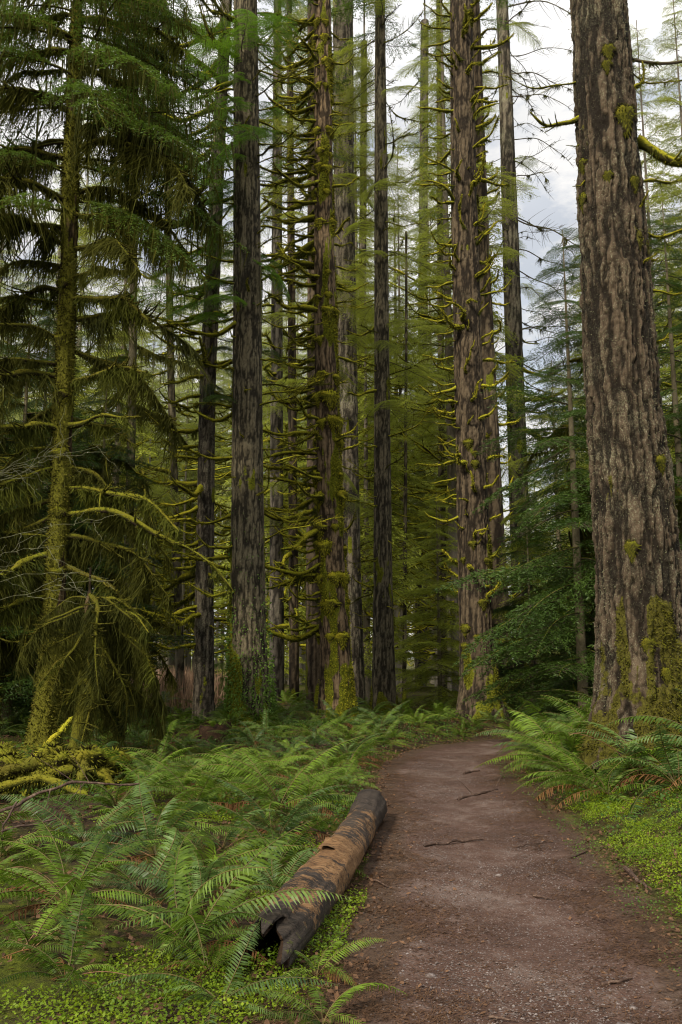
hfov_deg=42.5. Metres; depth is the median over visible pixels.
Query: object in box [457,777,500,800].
twig
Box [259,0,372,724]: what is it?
mossy spruce
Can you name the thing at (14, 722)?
sword fern
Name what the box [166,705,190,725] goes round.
sword fern
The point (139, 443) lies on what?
conifer
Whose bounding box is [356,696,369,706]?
sword fern
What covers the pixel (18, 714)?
sword fern
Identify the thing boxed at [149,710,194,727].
sword fern
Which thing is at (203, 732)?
rotten stump
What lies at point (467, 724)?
sword fern
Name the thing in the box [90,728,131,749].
sword fern
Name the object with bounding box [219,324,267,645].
conifer
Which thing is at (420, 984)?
fallen leaves
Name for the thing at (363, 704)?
sword fern
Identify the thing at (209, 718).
sword fern
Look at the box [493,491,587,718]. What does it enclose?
hemlock
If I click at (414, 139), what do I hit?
pale fir
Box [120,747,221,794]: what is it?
sword fern
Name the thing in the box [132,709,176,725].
sword fern
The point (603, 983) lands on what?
twig
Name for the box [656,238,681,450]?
conifer
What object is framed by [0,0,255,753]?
moss draped hemlock
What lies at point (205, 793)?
sword fern
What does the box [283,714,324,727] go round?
sword fern
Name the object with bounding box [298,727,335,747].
sword fern
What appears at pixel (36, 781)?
fallen branch
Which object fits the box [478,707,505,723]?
sword fern
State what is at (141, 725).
sword fern
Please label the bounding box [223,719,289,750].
sword fern
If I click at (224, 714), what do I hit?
sword fern
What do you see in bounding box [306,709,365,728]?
sword fern
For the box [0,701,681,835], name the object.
undergrowth leaves
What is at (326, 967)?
sword fern
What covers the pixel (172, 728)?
sword fern
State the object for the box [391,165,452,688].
conifer
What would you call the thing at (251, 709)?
sword fern
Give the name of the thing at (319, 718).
sword fern
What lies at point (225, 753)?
sword fern
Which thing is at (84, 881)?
sword fern
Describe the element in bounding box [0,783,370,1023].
groundcover leaves
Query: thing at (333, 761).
sword fern
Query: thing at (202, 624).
slender spruce
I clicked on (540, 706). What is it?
sword fern
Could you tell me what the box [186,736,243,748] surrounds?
sword fern
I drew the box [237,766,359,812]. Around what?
sword fern
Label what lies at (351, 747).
sword fern
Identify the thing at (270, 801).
sword fern
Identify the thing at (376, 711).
sword fern
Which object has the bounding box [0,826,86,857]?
sword fern
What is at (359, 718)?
sword fern
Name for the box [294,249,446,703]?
conifer
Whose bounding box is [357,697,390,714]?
sword fern
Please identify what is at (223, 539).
conifer
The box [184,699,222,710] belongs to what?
sword fern
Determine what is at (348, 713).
sword fern
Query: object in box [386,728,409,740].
sword fern
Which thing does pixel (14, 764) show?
root mound
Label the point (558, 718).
sword fern
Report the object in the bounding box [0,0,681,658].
sky
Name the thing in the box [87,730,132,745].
sword fern
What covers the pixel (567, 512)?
conifer
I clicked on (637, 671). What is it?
douglas fir
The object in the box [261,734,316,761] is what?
sword fern
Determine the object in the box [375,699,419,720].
sword fern
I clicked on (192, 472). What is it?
conifer
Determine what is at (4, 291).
conifer
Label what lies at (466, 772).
twig
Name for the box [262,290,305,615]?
conifer
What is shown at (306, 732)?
sword fern
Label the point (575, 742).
sword fern
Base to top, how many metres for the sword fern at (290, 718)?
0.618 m
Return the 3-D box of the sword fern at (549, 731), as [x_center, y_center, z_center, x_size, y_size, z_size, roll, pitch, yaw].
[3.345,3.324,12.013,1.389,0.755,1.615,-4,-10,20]
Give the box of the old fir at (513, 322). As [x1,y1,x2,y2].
[481,0,585,690]
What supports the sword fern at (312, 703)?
on the ground
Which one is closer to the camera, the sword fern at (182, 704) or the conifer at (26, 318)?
the sword fern at (182, 704)
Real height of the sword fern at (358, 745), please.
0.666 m
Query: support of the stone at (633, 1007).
on the path
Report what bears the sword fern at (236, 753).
on the ground
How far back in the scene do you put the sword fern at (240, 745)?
14.00 m
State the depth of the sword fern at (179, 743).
13.16 m
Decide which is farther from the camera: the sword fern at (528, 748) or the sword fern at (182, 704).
the sword fern at (182, 704)
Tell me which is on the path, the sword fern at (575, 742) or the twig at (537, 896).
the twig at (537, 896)
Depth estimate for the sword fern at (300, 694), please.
29.13 m
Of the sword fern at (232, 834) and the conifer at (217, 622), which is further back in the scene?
the conifer at (217, 622)
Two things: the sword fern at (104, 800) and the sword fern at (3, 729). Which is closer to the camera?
the sword fern at (104, 800)
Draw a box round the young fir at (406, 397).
[357,231,455,702]
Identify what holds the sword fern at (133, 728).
on the ground
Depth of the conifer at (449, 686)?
42.65 m
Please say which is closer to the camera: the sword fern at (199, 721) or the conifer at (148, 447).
the sword fern at (199, 721)
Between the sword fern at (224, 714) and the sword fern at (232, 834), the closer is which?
the sword fern at (232, 834)
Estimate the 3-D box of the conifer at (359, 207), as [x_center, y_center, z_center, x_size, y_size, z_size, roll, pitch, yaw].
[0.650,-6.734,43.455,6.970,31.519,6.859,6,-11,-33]
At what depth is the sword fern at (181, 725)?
15.90 m
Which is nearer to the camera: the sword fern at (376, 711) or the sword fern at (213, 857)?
the sword fern at (213, 857)
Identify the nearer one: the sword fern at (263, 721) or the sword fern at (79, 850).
the sword fern at (79, 850)
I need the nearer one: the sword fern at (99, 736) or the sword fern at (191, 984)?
the sword fern at (191, 984)
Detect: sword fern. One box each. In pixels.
[0,720,25,736]
[0,723,24,737]
[0,731,24,748]
[0,794,50,847]
[0,794,188,864]
[0,807,165,934]
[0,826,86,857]
[0,827,62,909]
[0,889,163,1003]
[0,895,135,959]
[8,831,178,879]
[11,713,29,732]
[12,707,29,723]
[12,718,30,727]
[32,766,186,818]
[50,821,351,970]
[62,734,144,766]
[63,827,248,917]
[69,772,251,864]
[79,761,237,848]
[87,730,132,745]
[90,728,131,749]
[91,739,215,801]
[94,922,339,1023]
[104,740,150,757]
[107,723,150,738]
[109,885,255,953]
[114,764,185,790]
[115,718,153,736]
[116,851,279,931]
[120,722,177,750]
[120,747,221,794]
[125,730,150,740]
[126,750,145,757]
[129,720,193,738]
[129,747,194,774]
[130,734,183,770]
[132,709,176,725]
[132,724,152,734]
[134,752,260,819]
[137,825,308,882]
[137,910,272,998]
[145,719,200,749]
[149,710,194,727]
[151,756,195,772]
[154,738,237,771]
[156,748,232,792]
[156,798,285,859]
[160,734,200,758]
[164,735,228,765]
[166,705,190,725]
[166,745,255,777]
[168,696,192,708]
[170,801,368,892]
[175,729,200,745]
[181,752,287,803]
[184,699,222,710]
[184,710,218,733]
[186,715,214,728]
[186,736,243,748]
[188,754,294,793]
[192,735,364,827]
[195,746,300,788]
[196,714,238,735]
[199,744,247,753]
[201,740,271,765]
[201,773,356,859]
[203,709,254,728]
[207,719,262,742]
[208,843,343,907]
[216,750,316,780]
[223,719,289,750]
[235,709,282,733]
[236,701,286,729]
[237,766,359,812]
[248,721,293,741]
[250,983,406,1023]
[257,755,334,786]
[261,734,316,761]
[261,739,305,770]
[262,937,385,995]
[265,710,294,732]
[273,688,301,705]
[274,737,313,754]
[275,692,316,717]
[275,741,322,765]
[278,689,305,702]
[281,717,353,739]
[283,697,305,709]
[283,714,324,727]
[284,773,360,803]
[290,700,313,711]
[291,740,365,775]
[297,753,349,771]
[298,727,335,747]
[299,696,317,719]
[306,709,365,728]
[308,730,390,771]
[310,709,337,725]
[311,726,390,763]
[313,699,365,727]
[316,756,380,789]
[318,734,375,754]
[322,716,381,749]
[329,710,372,723]
[332,721,371,739]
[352,700,409,728]
[353,716,410,749]
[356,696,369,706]
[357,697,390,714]
[358,701,373,711]
[360,704,389,722]
[362,723,386,735]
[363,710,400,725]
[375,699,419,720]
[376,713,403,724]
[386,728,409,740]
[394,713,448,729]
[398,696,416,710]
[402,700,440,721]
[412,697,451,711]
[417,725,453,739]
[418,698,453,714]
[418,708,453,724]
[424,703,455,718]
[434,707,465,721]
[444,718,474,738]
[445,712,493,733]
[466,714,485,724]
[473,722,581,754]
[474,710,589,774]
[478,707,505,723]
[494,719,526,733]
[498,732,574,774]
[499,714,565,745]
[499,719,549,760]
[504,706,547,729]
[504,713,580,788]
[510,701,559,715]
[511,731,653,800]
[512,696,590,756]
[512,720,594,792]
[513,695,587,764]
[521,713,572,752]
[524,723,559,770]
[532,739,671,809]
[537,698,588,732]
[542,728,571,743]
[552,689,591,716]
[558,714,588,731]
[567,699,590,734]
[567,721,681,786]
[584,726,681,823]
[603,715,681,776]
[622,724,681,797]
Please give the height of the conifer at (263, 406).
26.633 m
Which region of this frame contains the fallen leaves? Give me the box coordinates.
[217,761,680,1023]
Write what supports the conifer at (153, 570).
on the ground
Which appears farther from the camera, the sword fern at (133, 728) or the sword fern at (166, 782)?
the sword fern at (133, 728)
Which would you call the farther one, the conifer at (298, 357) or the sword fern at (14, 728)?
the conifer at (298, 357)
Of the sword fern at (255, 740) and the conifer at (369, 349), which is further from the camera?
the conifer at (369, 349)
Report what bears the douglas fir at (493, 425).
on the ground
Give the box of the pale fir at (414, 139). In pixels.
[387,0,450,685]
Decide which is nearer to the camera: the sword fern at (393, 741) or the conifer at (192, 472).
the sword fern at (393, 741)
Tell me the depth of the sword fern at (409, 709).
19.13 m
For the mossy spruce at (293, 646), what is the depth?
31.10 m
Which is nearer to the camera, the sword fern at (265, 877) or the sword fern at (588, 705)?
the sword fern at (265, 877)
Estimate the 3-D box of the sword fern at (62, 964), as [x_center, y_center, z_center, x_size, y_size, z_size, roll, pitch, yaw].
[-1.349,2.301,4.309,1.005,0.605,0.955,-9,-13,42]
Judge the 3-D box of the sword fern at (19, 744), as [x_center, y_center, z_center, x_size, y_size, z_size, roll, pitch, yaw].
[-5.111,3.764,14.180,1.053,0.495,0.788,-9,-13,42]
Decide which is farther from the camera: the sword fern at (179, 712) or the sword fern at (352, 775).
the sword fern at (179, 712)
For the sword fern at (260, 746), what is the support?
on the ground
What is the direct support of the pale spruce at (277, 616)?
on the ground
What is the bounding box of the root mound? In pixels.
[0,741,141,800]
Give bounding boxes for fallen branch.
[0,773,87,801]
[31,716,72,756]
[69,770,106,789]
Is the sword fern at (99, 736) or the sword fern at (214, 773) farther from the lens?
the sword fern at (99, 736)
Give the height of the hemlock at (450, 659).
7.039 m
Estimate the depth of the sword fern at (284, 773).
10.65 m
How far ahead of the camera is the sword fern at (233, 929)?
4.84 m
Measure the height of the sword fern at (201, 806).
0.838 m
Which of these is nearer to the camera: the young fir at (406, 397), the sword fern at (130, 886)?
the sword fern at (130, 886)
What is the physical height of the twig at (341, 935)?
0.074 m
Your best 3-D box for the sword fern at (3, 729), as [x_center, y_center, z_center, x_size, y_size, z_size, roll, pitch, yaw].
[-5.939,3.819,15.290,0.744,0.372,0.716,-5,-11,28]
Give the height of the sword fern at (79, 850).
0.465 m
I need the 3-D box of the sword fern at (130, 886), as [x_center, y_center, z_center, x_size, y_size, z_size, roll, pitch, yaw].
[-1.311,2.512,5.893,1.333,0.575,1.299,2,-10,-13]
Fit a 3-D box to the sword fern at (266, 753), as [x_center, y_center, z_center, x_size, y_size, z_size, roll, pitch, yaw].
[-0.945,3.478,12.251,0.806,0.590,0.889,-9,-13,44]
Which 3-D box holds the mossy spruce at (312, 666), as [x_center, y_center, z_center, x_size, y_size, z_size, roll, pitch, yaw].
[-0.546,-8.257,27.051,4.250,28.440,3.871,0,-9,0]
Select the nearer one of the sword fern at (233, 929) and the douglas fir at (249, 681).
the sword fern at (233, 929)
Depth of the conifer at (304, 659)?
76.62 m
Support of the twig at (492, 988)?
on the path
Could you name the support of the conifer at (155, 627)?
on the ground
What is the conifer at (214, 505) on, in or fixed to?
on the ground
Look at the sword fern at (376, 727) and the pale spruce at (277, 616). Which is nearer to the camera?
the sword fern at (376, 727)
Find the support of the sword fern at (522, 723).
on the ground
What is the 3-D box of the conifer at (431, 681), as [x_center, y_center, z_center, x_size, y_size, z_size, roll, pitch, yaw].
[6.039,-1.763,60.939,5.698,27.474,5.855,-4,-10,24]
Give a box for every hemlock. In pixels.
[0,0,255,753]
[0,257,46,713]
[0,275,136,734]
[0,293,127,714]
[1,346,198,736]
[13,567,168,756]
[214,628,228,700]
[363,497,503,711]
[432,227,681,729]
[492,359,593,717]
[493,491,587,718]
[497,353,678,700]
[529,202,681,696]
[658,301,681,474]
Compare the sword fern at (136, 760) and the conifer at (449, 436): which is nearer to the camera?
the sword fern at (136, 760)
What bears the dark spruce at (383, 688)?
on the ground
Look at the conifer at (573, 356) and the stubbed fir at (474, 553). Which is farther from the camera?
the conifer at (573, 356)
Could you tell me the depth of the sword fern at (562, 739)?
11.22 m
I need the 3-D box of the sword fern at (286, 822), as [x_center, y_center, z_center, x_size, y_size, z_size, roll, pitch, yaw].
[-0.484,2.588,7.503,1.153,0.698,1.193,9,-13,-42]
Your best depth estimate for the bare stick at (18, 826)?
6.40 m
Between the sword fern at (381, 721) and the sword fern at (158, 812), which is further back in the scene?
the sword fern at (381, 721)
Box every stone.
[425,973,435,977]
[629,1005,637,1009]
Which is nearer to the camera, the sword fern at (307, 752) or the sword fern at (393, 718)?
the sword fern at (307, 752)
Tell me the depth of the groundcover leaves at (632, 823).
7.56 m
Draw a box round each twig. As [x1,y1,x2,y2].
[331,922,350,948]
[367,878,388,886]
[423,824,483,846]
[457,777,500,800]
[463,770,479,774]
[484,985,501,996]
[488,1012,517,1021]
[532,894,551,899]
[571,847,590,857]
[600,977,631,985]
[614,860,647,887]
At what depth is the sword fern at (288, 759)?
11.16 m
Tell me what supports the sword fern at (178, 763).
on the ground
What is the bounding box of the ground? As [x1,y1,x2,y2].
[0,659,681,1023]
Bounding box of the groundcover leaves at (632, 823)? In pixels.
[525,756,681,917]
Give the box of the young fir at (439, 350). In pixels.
[391,0,504,697]
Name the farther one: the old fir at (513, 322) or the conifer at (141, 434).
the conifer at (141, 434)
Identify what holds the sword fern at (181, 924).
on the ground
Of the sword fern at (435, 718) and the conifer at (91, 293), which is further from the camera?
the conifer at (91, 293)
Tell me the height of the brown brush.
1.786 m
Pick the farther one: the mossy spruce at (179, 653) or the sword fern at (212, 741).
the mossy spruce at (179, 653)
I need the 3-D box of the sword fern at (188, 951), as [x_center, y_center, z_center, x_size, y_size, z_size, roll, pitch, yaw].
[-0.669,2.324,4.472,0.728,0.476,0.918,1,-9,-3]
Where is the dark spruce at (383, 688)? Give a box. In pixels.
[311,0,454,714]
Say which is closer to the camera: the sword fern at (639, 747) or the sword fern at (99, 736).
the sword fern at (639, 747)
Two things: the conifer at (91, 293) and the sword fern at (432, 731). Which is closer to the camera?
the sword fern at (432, 731)
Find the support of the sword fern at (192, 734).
on the ground
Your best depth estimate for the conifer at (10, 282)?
53.55 m
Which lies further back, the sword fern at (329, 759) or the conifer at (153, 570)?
the conifer at (153, 570)
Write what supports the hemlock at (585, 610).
on the ground
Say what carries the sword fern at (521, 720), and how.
on the ground
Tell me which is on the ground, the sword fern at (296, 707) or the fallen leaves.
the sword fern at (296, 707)
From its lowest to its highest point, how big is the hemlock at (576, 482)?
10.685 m
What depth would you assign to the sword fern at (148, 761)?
11.38 m
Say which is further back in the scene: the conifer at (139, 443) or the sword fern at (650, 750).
the conifer at (139, 443)
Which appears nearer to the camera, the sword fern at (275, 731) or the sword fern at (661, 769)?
the sword fern at (661, 769)
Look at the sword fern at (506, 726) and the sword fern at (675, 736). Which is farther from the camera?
the sword fern at (506, 726)
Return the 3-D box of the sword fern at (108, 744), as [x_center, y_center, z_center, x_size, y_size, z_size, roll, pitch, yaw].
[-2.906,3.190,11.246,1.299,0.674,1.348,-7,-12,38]
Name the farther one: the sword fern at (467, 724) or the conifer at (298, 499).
the conifer at (298, 499)
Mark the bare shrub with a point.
(45, 456)
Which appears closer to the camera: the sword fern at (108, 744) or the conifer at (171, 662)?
the sword fern at (108, 744)
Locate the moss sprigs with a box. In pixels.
[494,759,681,975]
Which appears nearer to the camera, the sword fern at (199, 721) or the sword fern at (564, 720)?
the sword fern at (564, 720)
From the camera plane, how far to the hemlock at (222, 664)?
26.54 m
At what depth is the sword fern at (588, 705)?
13.91 m
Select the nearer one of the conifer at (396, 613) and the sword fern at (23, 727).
the sword fern at (23, 727)
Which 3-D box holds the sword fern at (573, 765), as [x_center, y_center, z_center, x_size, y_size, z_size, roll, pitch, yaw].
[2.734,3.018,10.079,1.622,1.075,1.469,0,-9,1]
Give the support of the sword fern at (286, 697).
on the ground
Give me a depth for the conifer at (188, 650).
62.28 m
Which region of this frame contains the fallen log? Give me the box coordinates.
[233,789,386,982]
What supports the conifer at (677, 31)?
on the ground
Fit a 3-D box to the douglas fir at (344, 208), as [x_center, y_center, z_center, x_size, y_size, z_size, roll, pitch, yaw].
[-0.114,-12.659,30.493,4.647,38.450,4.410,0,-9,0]
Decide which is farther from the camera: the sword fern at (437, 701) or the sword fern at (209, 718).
the sword fern at (437, 701)
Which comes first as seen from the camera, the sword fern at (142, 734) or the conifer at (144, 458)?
the sword fern at (142, 734)
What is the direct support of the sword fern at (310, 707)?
on the ground
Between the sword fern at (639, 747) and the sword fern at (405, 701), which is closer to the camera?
the sword fern at (639, 747)
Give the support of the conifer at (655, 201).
on the ground
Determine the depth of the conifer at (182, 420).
50.64 m
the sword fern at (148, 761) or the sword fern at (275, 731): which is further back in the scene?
the sword fern at (275, 731)
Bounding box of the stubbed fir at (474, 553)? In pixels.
[413,0,514,720]
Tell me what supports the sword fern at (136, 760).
on the ground
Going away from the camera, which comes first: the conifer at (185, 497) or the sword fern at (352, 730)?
the sword fern at (352, 730)
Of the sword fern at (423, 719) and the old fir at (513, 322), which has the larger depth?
the old fir at (513, 322)
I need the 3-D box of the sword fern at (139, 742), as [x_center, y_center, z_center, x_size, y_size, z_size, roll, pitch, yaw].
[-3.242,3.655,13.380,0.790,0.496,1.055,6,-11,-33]
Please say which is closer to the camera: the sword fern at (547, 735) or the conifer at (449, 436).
the sword fern at (547, 735)
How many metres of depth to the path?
5.59 m
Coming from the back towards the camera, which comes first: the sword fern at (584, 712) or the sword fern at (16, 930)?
the sword fern at (584, 712)
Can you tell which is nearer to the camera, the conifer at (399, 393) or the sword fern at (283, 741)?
the sword fern at (283, 741)
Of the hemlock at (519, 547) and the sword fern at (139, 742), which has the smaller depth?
the sword fern at (139, 742)
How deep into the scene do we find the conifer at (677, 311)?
37.65 m
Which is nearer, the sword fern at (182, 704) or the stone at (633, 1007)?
the stone at (633, 1007)
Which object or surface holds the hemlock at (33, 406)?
on the ground
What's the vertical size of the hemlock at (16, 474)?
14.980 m
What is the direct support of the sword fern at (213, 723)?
on the ground
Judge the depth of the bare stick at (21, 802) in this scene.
6.82 m
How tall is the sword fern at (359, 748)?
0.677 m
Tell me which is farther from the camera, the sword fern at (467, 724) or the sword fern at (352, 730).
the sword fern at (467, 724)
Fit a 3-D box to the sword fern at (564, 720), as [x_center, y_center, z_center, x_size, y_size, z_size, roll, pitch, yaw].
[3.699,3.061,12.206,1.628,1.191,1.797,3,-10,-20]
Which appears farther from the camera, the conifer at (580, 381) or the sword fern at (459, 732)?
the conifer at (580, 381)
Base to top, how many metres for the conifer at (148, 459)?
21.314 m
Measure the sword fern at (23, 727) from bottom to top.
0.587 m
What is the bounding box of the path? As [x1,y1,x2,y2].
[322,738,681,1023]
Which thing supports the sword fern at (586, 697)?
on the ground
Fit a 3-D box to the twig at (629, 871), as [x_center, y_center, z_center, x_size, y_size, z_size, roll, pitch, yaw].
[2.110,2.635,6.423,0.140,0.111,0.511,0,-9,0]
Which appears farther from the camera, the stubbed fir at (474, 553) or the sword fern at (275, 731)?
the stubbed fir at (474, 553)
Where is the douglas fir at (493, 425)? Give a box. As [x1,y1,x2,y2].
[412,0,541,706]
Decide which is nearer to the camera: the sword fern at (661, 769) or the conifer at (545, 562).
the sword fern at (661, 769)
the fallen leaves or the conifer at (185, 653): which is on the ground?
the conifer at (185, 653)
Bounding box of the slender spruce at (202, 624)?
[130,0,294,719]
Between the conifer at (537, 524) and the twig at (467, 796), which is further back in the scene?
the conifer at (537, 524)
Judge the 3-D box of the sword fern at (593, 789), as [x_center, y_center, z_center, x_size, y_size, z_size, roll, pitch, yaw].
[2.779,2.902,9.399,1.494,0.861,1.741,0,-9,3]
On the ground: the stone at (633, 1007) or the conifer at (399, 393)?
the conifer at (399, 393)
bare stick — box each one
[0,749,139,813]
[0,801,16,840]
[1,818,56,839]
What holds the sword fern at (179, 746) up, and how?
on the ground
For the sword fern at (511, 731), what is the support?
on the ground
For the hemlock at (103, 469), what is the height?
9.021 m
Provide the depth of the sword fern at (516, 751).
14.17 m
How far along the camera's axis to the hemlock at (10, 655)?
17.29 m
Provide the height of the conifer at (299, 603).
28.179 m
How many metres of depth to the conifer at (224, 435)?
51.62 m
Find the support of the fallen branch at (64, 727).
on the ground
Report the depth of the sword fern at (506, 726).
18.30 m
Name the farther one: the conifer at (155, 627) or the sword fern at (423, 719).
the conifer at (155, 627)
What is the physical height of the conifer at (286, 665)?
17.323 m
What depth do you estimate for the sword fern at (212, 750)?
11.70 m
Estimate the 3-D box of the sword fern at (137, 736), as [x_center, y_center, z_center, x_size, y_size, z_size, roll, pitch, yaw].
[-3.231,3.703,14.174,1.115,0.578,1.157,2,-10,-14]
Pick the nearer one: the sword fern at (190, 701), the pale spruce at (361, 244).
the sword fern at (190, 701)
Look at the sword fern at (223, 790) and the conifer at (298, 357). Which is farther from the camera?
the conifer at (298, 357)
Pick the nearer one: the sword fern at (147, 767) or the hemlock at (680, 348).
the sword fern at (147, 767)
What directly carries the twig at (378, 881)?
on the path
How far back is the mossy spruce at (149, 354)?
25.30 m
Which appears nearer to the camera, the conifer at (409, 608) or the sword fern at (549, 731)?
the sword fern at (549, 731)
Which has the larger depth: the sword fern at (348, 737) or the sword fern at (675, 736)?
the sword fern at (348, 737)
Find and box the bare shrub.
[0,405,128,605]
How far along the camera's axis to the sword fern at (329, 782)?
9.83 m
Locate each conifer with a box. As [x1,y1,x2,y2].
[0,205,23,420]
[0,244,29,464]
[4,130,113,664]
[4,269,40,419]
[12,120,121,529]
[72,164,181,618]
[97,281,167,600]
[110,326,172,603]
[121,270,189,651]
[121,359,165,630]
[124,342,167,604]
[137,437,174,670]
[142,315,192,646]
[146,272,217,672]
[148,467,188,667]
[151,286,219,642]
[164,238,231,647]
[164,342,225,640]
[165,387,224,670]
[165,419,194,671]
[168,306,230,651]
[169,389,214,672]
[180,187,305,653]
[181,469,195,671]
[185,541,228,665]
[190,306,306,680]
[193,360,231,672]
[214,364,231,668]
[214,374,231,668]
[214,431,231,632]
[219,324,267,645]
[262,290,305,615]
[262,299,298,617]
[262,299,306,683]
[263,274,306,683]
[263,316,306,684]
[285,314,306,676]
[286,92,414,639]
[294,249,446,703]
[356,147,447,691]
[357,237,403,659]
[362,0,525,702]
[367,207,437,686]
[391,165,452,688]
[398,272,451,690]
[402,388,432,683]
[409,307,437,683]
[504,452,572,672]
[506,457,555,663]
[532,236,594,685]
[538,377,588,679]
[559,279,587,531]
[579,20,681,525]
[641,0,681,452]
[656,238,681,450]
[660,184,681,460]
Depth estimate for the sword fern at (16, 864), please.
5.98 m
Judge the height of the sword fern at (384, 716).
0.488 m
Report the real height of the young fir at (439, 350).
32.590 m
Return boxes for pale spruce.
[226,0,307,701]
[353,2,409,621]
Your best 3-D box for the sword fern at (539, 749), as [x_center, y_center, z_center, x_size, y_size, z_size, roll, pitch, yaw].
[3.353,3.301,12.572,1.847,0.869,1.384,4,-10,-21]
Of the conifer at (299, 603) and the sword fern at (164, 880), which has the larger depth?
the conifer at (299, 603)
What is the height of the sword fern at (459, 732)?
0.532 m
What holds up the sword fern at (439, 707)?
on the ground
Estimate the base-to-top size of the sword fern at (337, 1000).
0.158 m
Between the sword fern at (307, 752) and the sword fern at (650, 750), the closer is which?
the sword fern at (650, 750)
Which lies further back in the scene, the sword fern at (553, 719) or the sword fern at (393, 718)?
the sword fern at (393, 718)
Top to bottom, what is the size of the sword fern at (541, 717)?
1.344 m
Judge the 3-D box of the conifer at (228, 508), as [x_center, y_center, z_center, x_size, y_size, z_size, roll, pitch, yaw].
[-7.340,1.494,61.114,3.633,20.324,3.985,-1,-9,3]
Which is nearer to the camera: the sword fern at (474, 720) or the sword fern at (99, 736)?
the sword fern at (99, 736)
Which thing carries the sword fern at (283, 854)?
on the ground
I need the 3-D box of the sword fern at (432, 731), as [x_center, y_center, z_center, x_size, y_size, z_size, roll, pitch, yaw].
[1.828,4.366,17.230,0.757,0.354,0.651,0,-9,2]
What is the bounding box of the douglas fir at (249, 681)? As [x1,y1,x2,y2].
[160,0,345,727]
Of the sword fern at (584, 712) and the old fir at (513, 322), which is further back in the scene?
the old fir at (513, 322)
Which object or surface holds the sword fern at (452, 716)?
on the ground
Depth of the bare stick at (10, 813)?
6.54 m
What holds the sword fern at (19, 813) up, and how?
on the ground
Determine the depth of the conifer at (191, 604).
67.45 m
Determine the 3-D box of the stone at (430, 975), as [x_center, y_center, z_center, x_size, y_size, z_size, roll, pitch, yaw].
[0.456,2.380,4.504,0.056,0.023,0.054,9,-13,-43]
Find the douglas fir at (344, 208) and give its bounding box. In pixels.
[272,0,404,707]
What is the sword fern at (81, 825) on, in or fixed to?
on the ground
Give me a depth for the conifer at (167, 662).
70.09 m
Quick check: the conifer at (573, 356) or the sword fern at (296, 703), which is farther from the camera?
the conifer at (573, 356)
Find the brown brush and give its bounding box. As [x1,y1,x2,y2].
[130,663,227,709]
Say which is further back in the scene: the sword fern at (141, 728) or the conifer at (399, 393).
the conifer at (399, 393)
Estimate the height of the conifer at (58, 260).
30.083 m
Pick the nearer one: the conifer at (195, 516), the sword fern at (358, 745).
the sword fern at (358, 745)
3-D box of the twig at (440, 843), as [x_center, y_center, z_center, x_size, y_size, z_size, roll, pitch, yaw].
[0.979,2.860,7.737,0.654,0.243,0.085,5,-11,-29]
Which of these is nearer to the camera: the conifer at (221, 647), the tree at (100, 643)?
the tree at (100, 643)
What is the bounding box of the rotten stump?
[194,720,232,744]
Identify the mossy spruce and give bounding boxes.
[73,7,225,708]
[95,0,232,698]
[259,0,307,701]
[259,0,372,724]
[261,0,391,711]
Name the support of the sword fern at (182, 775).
on the ground
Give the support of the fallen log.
on the ground
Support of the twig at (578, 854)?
on the path
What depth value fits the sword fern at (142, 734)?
15.16 m
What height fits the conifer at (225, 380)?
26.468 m
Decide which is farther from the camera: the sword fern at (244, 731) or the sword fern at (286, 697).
the sword fern at (286, 697)
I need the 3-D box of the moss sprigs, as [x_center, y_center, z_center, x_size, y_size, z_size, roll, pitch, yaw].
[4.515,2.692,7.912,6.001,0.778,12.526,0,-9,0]
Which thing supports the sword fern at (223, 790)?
on the ground
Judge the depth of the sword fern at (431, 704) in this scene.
25.64 m
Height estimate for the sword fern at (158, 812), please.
0.866 m
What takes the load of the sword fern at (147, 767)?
on the ground
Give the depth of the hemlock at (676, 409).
17.76 m
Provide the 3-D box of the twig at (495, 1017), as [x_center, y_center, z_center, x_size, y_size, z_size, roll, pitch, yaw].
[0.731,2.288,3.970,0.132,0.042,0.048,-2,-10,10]
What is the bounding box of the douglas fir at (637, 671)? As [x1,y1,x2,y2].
[499,0,681,772]
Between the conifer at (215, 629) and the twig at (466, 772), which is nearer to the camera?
the twig at (466, 772)

